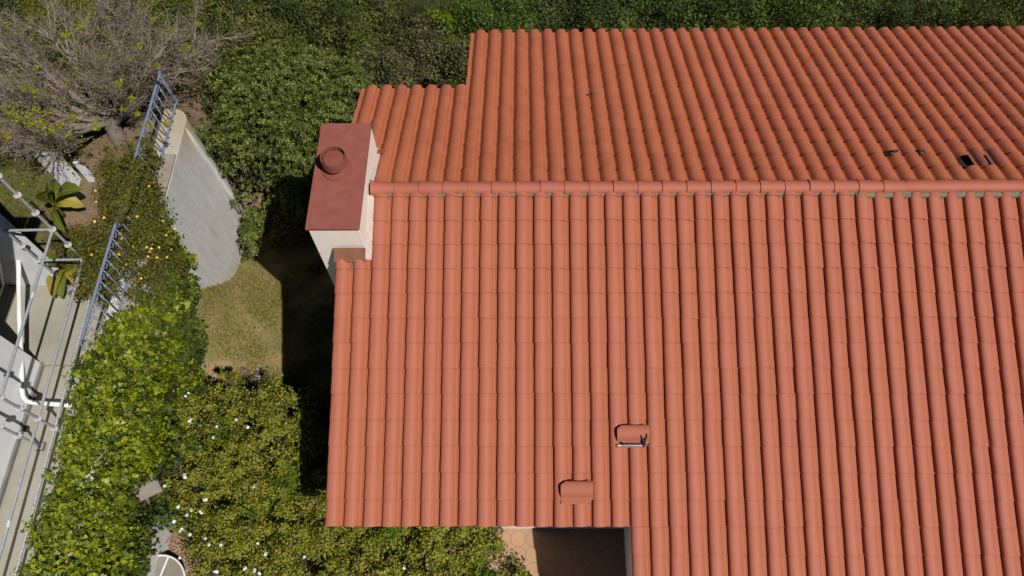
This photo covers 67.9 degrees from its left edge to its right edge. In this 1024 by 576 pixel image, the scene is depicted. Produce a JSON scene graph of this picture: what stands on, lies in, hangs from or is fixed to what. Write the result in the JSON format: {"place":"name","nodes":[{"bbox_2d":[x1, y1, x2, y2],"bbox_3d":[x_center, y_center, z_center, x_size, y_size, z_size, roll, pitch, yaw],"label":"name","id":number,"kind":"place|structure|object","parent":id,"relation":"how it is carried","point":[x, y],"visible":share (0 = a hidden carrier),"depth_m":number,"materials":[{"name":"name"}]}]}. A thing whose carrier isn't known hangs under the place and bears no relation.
{"place":"outdoors","nodes":[
{"label":"outdoors","id":0,"kind":"place"},
{"bbox_2d":[0,45,109,252],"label":"garden lawn","id":1,"kind":"structure","parent":0,"point":[48,180],"depth_m":15.99,"materials":[{"name":"green plant"}]},
{"bbox_2d":[0,286,110,575],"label":"patio","id":2,"kind":"structure","parent":0,"point":[44,323],"depth_m":13.99,"materials":[{"name":"beige concrete"}]},
{"bbox_2d":[0,173,96,575],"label":"scaffold","id":3,"kind":"object","parent":2,"relation":"on","point":[37,419],"visible":0.86,"depth_m":12.52,"materials":[{"name":"metal"}]},
{"bbox_2d":[49,75,424,575],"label":"ground","id":4,"kind":"structure","parent":0,"point":[132,126],"depth_m":16.71,"materials":[{"name":"soil"}]},
{"bbox_2d":[0,62,50,114],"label":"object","id":5,"kind":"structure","parent":4,"relation":"on","point":[6,71],"depth_m":15.86,"materials":[{"name":"green plant"}]},
{"bbox_2d":[0,214,68,506],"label":"white house","id":6,"kind":"structure","parent":4,"relation":"on","point":[11,417],"depth_m":13.40,"materials":[{"name":"paint"}]},
{"bbox_2d":[16,260,71,407],"bbox_3d":[-8.634,0.905,13.514,0.949,0.721,3.262,-28,65,-13],"label":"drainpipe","id":7,"kind":"object","parent":6,"relation":"attached to","point":[24,398],"visible":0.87,"depth_m":13.57,"materials":[{"name":"white metal"}]},
{"bbox_2d":[33,146,80,185],"bbox_3d":[-9.236,-2.416,15.572,0.300,1.350,0.270,0,62,1],"label":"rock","id":8,"kind":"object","parent":4,"relation":"on","point":[69,172],"depth_m":15.43,"materials":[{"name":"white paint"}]},
{"bbox_2d":[36,181,83,232],"bbox_3d":[-8.886,-1.540,15.009,0.846,1.115,0.909,16,63,9],"label":"banana plant","id":9,"kind":"object","parent":4,"relation":"on","point":[65,198],"visible":1,"depth_m":14.88,"materials":[{"name":"green plant"}]},
{"bbox_2d":[46,252,84,298],"bbox_3d":[-8.445,-0.224,14.484,0.672,0.798,0.854,-18,63,-8],"label":"banana plant","id":10,"kind":"object","parent":4,"relation":"on","point":[54,284],"visible":0.85,"depth_m":14.26,"materials":[{"name":"green plant"}]},
{"bbox_2d":[42,214,109,305],"bbox_3d":[-8.241,-0.517,14.809,1.506,1.035,1.927,-38,68,-18],"label":"ground shrub","id":11,"kind":"object","parent":4,"relation":"on","point":[57,241],"visible":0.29,"depth_m":14.78,"materials":[{"name":"green plant"}]},
{"bbox_2d":[73,159,94,181],"bbox_3d":[-8.843,-2.374,15.828,0.120,0.850,0.100,0,62,1],"label":"garden post","id":12,"kind":"object","parent":4,"relation":"on","point":[80,166],"visible":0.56,"depth_m":15.68,"materials":[{"name":"white paint"}]},
{"bbox_2d":[11,0,225,81],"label":"shrub","id":13,"kind":"object","parent":4,"relation":"on","point":[37,5],"visible":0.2,"depth_m":19.08,"materials":[{"name":"green plant"}]},
{"bbox_2d":[67,134,191,317],"bbox_3d":[-6.901,-1.017,13.963,2.302,2.440,3.753,0,62,1],"label":"yellow flowering shrub","id":14,"kind":"object","parent":4,"relation":"on","point":[124,181],"visible":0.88,"depth_m":13.32,"materials":[{"name":"green plant"}]},
{"bbox_2d":[0,0,258,189],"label":"bare tree","id":15,"kind":"object","parent":4,"relation":"on","point":[113,63],"visible":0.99,"depth_m":15.21,"materials":[{"name":"grey plant"}]},
{"bbox_2d":[34,109,248,575],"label":"retaining wall","id":16,"kind":"structure","parent":4,"relation":"on","point":[196,184],"depth_m":15.21,"materials":[{"name":"concrete"}]},
{"bbox_2d":[9,196,214,575],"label":"ivy","id":17,"kind":"object","parent":16,"relation":"attached to","point":[131,417],"visible":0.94,"depth_m":12.05,"materials":[{"name":"green plant"}]},
{"bbox_2d":[131,476,162,501],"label":"stone slab","id":18,"kind":"structure","parent":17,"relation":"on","point":[151,489],"depth_m":12.36,"materials":[{"name":"beige stone"}]},
{"bbox_2d":[80,71,179,346],"bbox_3d":[-6.674,-1.409,13.477,0.056,0.920,5.647,0,62,1],"label":"iron railing","id":19,"kind":"object","parent":16,"relation":"on","point":[164,82],"visible":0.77,"depth_m":13.13,"materials":[{"name":"metal"}]},
{"bbox_2d":[164,529,173,542],"bbox_3d":[-6.522,4.738,13.634,0.322,0.100,0.968,27,66,14],"label":"stone step","id":20,"kind":"object","parent":4,"relation":"on","point":[168,536],"visible":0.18,"depth_m":13.73,"materials":[{"name":"beige stone"}]},
{"bbox_2d":[154,554,185,575],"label":"round table","id":21,"kind":"object","parent":4,"relation":"on","point":[167,565],"visible":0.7,"depth_m":13.37,"materials":[{"name":"white plastic"}]},
{"bbox_2d":[168,522,240,575],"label":"planting bed","id":22,"kind":"object","parent":4,"relation":"on","point":[194,555],"visible":0.09,"depth_m":13.75,"materials":[{"name":"green plant"}]},
{"bbox_2d":[167,530,195,575],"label":"bark chips","id":23,"kind":"object","parent":22,"relation":"on","point":[187,568],"visible":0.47,"depth_m":13.73,"materials":[{"name":"brown wood"}]},
{"bbox_2d":[157,369,532,575],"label":"flowering hedge","id":24,"kind":"object","parent":4,"relation":"on","point":[224,461],"visible":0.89,"depth_m":12.85,"materials":[{"name":"green plant"}]},
{"bbox_2d":[285,0,413,87],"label":"dull bush","id":25,"kind":"object","parent":4,"relation":"on","point":[340,12],"visible":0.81,"depth_m":19.66,"materials":[{"name":"green plant"}]},
{"bbox_2d":[434,0,552,78],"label":"bright tree","id":26,"kind":"object","parent":4,"relation":"on","point":[467,22],"visible":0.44,"depth_m":19.39,"materials":[{"name":"green plant"}]},
{"bbox_2d":[305,26,1023,575],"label":"house","id":27,"kind":"structure","parent":4,"relation":"on","point":[765,286],"depth_m":11.24,"materials":[{"name":"ceramic"}]},
{"bbox_2d":[561,481,592,503],"bbox_3d":[0.913,2.874,10.717,0.455,0.147,0.309,0,62,1],"label":"loose roof tile","id":28,"kind":"object","parent":27,"relation":"on","point":[576,492],"visible":1,"depth_m":10.70,"materials":[{"name":"ceramic"}]},
{"bbox_2d":[617,425,649,447],"bbox_3d":[1.724,2.105,10.843,0.455,0.147,0.309,0,62,1],"label":"loose roof tile","id":29,"kind":"object","parent":27,"relation":"on","point":[629,433],"visible":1,"depth_m":10.82,"materials":[{"name":"ceramic"}]},
{"bbox_2d":[617,434,652,446],"bbox_3d":[1.752,2.165,10.802,0.523,0.110,0.183,0,62,1],"label":"caulking gun","id":30,"kind":"object","parent":29,"relation":"on","point":[643,444],"visible":1,"depth_m":10.78,"materials":[{"name":"metal"}]},
{"bbox_2d":[966,147,988,167],"bbox_3d":[7.306,-2.039,11.942,0.200,0.200,0.463,0,62,1],"label":"loose roof tile","id":31,"kind":"object","parent":27,"relation":"on","point":[976,156],"visible":1,"depth_m":11.94,"materials":[{"name":"ceramic"}]},
{"bbox_2d":[983,147,1006,167],"bbox_3d":[7.581,-2.039,11.938,0.200,0.200,0.463,0,62,1],"label":"loose roof tile","id":32,"kind":"object","parent":27,"relation":"on","point":[993,156],"visible":1,"depth_m":11.93,"materials":[{"name":"ceramic"}]},
{"bbox_2d":[188,221,334,498],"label":"lawn","id":33,"kind":"structure","parent":0,"point":[290,343],"depth_m":15.98,"materials":[{"name":"green plant"}]},
{"bbox_2d":[239,367,248,374],"bbox_3d":[-5.527,1.716,15.657,0.312,0.161,0.286,0,62,1],"label":"rock","id":34,"kind":"object","parent":33,"relation":"on","point":[243,369],"visible":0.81,"depth_m":15.60,"materials":[{"name":"brown stone"}]},
{"bbox_2d":[253,364,261,379],"bbox_3d":[-5.203,1.738,15.626,0.181,0.180,0.423,0,62,1],"label":"rock","id":35,"kind":"object","parent":33,"relation":"on","point":[256,375],"visible":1,"depth_m":15.56,"materials":[{"name":"grey stone"}]},
{"bbox_2d":[198,278,333,482],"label":"fallen leaves","id":36,"kind":"object","parent":33,"relation":"on","point":[284,345],"visible":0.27,"depth_m":15.73,"materials":[{"name":"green plant"}]},
{"bbox_2d":[0,0,1023,187],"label":"hillside","id":37,"kind":"structure","parent":0,"point":[396,19],"depth_m":23.07,"materials":[{"name":"green plant"}]},
{"bbox_2d":[168,0,332,115],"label":"olive bush","id":38,"kind":"object","parent":37,"relation":"on","point":[274,24],"visible":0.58,"depth_m":18.69,"materials":[{"name":"green plant"}]},
{"bbox_2d":[189,32,383,259],"bbox_3d":[-4.876,-3.276,17.362,4.246,3.749,5.744,0,62,1],"label":"evergreen shrub","id":39,"kind":"object","parent":37,"relation":"on","point":[267,84],"visible":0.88,"depth_m":16.55,"materials":[{"name":"green plant"}]},
{"bbox_2d":[351,14,469,95],"bbox_3d":[-2.381,-5.261,19.663,3.747,3.424,3.009,0,62,1],"label":"grey bush","id":40,"kind":"object","parent":37,"relation":"on","point":[407,80],"visible":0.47,"depth_m":19.01,"materials":[{"name":"green plant"}]},
{"bbox_2d":[380,0,455,67],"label":"feathery bush","id":41,"kind":"object","parent":37,"relation":"on","point":[423,4],"visible":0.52,"depth_m":20.97,"materials":[{"name":"green plant"}]},
{"bbox_2d":[424,4,466,80],"bbox_3d":[-1.598,-6.125,20.258,1.181,3.156,1.074,0,62,1],"label":"lime bush","id":42,"kind":"object","parent":37,"relation":"on","point":[446,19],"visible":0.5,"depth_m":19.20,"materials":[{"name":"green plant"}]},
{"bbox_2d":[420,27,474,87],"bbox_3d":[-1.427,-5.473,20.366,1.874,2.927,2.250,0,62,1],"label":"shaded bush","id":43,"kind":"object","parent":37,"relation":"on","point":[454,81],"visible":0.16,"depth_m":19.45,"materials":[{"name":"green plant"}]},
{"bbox_2d":[0,0,1023,158],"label":"undergrowth","id":44,"kind":"object","parent":37,"relation":"on","point":[186,3],"visible":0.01,"depth_m":20.14,"materials":[{"name":"green plant"}]},
{"bbox_2d":[535,0,743,32],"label":"dark tree","id":45,"kind":"object","parent":37,"relation":"on","point":[662,9],"visible":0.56,"depth_m":18.64,"materials":[{"name":"green plant"}]},
{"bbox_2d":[680,0,882,30],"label":"leafy tree","id":46,"kind":"object","parent":37,"relation":"on","point":[815,16],"visible":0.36,"depth_m":19.01,"materials":[{"name":"green plant"}]},
{"bbox_2d":[851,0,1023,29],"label":"thin tree","id":47,"kind":"object","parent":37,"relation":"on","point":[895,15],"visible":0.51,"depth_m":19.89,"materials":[{"name":"green plant"}]},
{"bbox_2d":[424,528,625,575],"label":"terrace","id":48,"kind":"structure","parent":0,"point":[571,552],"depth_m":13.26,"materials":[{"name":"ceramic"}]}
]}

